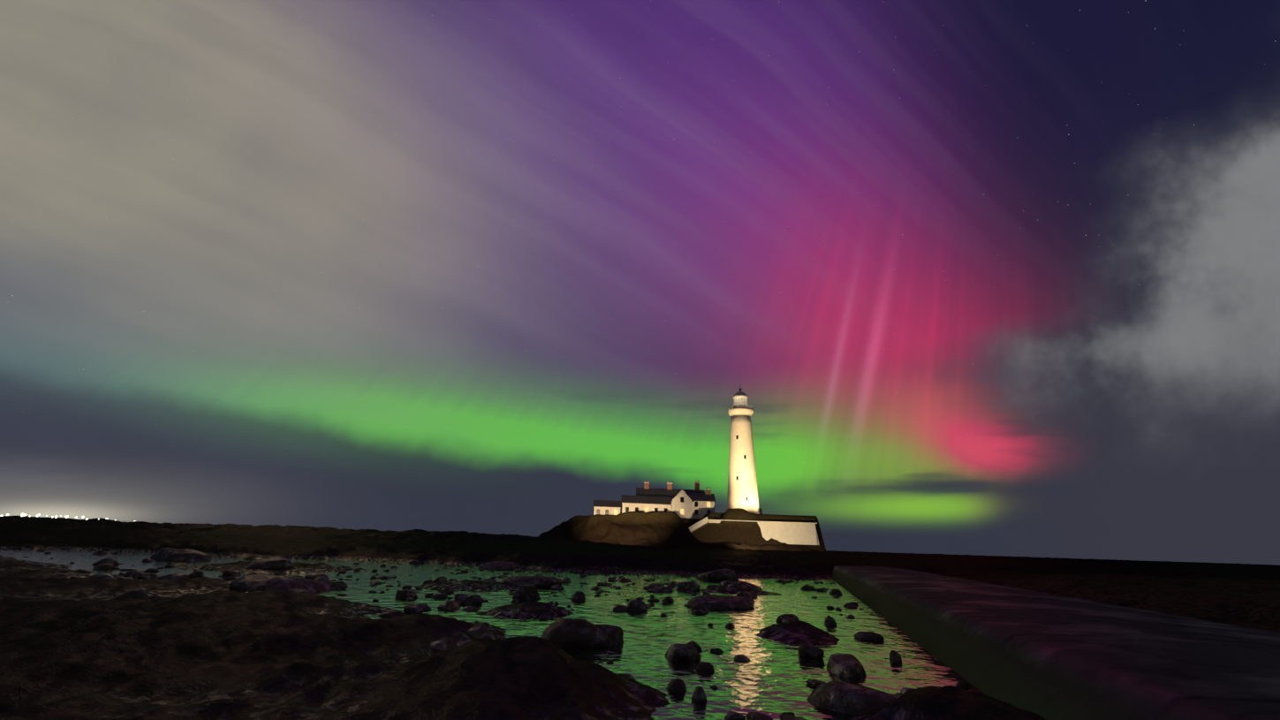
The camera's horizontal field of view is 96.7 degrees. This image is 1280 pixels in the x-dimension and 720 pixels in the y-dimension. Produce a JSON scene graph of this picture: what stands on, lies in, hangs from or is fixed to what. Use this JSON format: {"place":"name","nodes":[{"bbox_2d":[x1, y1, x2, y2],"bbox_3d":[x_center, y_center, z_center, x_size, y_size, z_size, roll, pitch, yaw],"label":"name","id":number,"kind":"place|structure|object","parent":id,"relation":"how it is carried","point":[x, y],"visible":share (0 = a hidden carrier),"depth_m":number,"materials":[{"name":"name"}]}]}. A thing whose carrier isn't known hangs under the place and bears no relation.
{"place":"outdoors","nodes":[
{"label":"outdoors","id":0,"kind":"place"},
{"bbox_2d":[0,513,115,520],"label":"city lights","id":1,"kind":"object","parent":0,"point":[22,514],"visible":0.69,"depth_m":2344.68},
{"bbox_2d":[0,549,983,719],"bbox_3d":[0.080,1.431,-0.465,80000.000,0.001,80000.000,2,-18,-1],"label":"water","id":2,"kind":"structure","parent":0,"point":[770,677],"depth_m":11.23,"materials":[{"name":"green liquid"}]},
{"bbox_2d":[0,515,151,523],"bbox_3d":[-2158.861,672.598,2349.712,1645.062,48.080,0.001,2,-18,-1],"label":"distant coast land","id":3,"kind":"structure","parent":2,"relation":"on","point":[28,517],"depth_m":2348.61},
{"bbox_2d":[0,548,858,719],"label":"rocks","id":4,"kind":"object","parent":2,"relation":"on","point":[141,594],"visible":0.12,"depth_m":14.31,"materials":[{"name":"black stone"}]},
{"bbox_2d":[4,547,857,610],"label":"rocks","id":5,"kind":"object","parent":2,"relation":"on","point":[474,599],"visible":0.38,"depth_m":22.22,"materials":[{"name":"black stone"}]},
{"bbox_2d":[150,547,755,609],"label":"slabs","id":6,"kind":"structure","parent":2,"relation":"on","point":[285,584],"depth_m":19.63,"materials":[{"name":"black stone"}]},
{"bbox_2d":[22,563,902,719],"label":"rocks","id":7,"kind":"object","parent":2,"relation":"on","point":[844,697],"visible":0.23,"depth_m":7.88,"materials":[{"name":"black stone"}]},
{"bbox_2d":[113,565,969,689],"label":"rocks","id":8,"kind":"object","parent":2,"relation":"on","point":[458,603],"visible":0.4,"depth_m":13.68,"materials":[{"name":"black stone"}]},
{"bbox_2d":[239,583,915,703],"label":"rocks","id":9,"kind":"object","parent":2,"relation":"on","point":[569,632],"visible":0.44,"depth_m":8.71,"materials":[{"name":"black stone"}]},
{"bbox_2d":[0,515,1279,719],"bbox_3d":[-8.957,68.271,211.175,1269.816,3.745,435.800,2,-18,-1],"label":"rocky shore","id":10,"kind":"structure","parent":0,"point":[74,645],"depth_m":7.20,"materials":[{"name":"black stone"}]},
{"bbox_2d":[0,0,1279,565],"label":"sky","id":11,"kind":"structure","parent":0,"point":[975,277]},
{"bbox_2d":[538,507,826,552],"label":"rocky island","id":12,"kind":"structure","parent":0,"point":[661,528],"depth_m":160.59,"materials":[{"name":"brown stone"}]},
{"bbox_2d":[592,480,716,518],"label":"keepers cottages","id":13,"kind":"structure","parent":12,"relation":"on","point":[696,503],"depth_m":172.13,"materials":[{"name":"paint"}]},
{"bbox_2d":[727,385,762,514],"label":"lighthouse tower","id":14,"kind":"structure","parent":12,"relation":"on","point":[742,488],"depth_m":182.63,"materials":[{"name":"white paint"}]},
{"bbox_2d":[688,512,819,545],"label":"island sea wall and steps","id":15,"kind":"structure","parent":12,"relation":"on","point":[798,533],"depth_m":163.43,"materials":[{"name":"concrete"}]},
{"bbox_2d":[831,565,1279,719],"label":"causeway road","id":16,"kind":"structure","parent":0,"point":[1048,656],"depth_m":6.34,"materials":[{"name":"concrete"}]}
]}

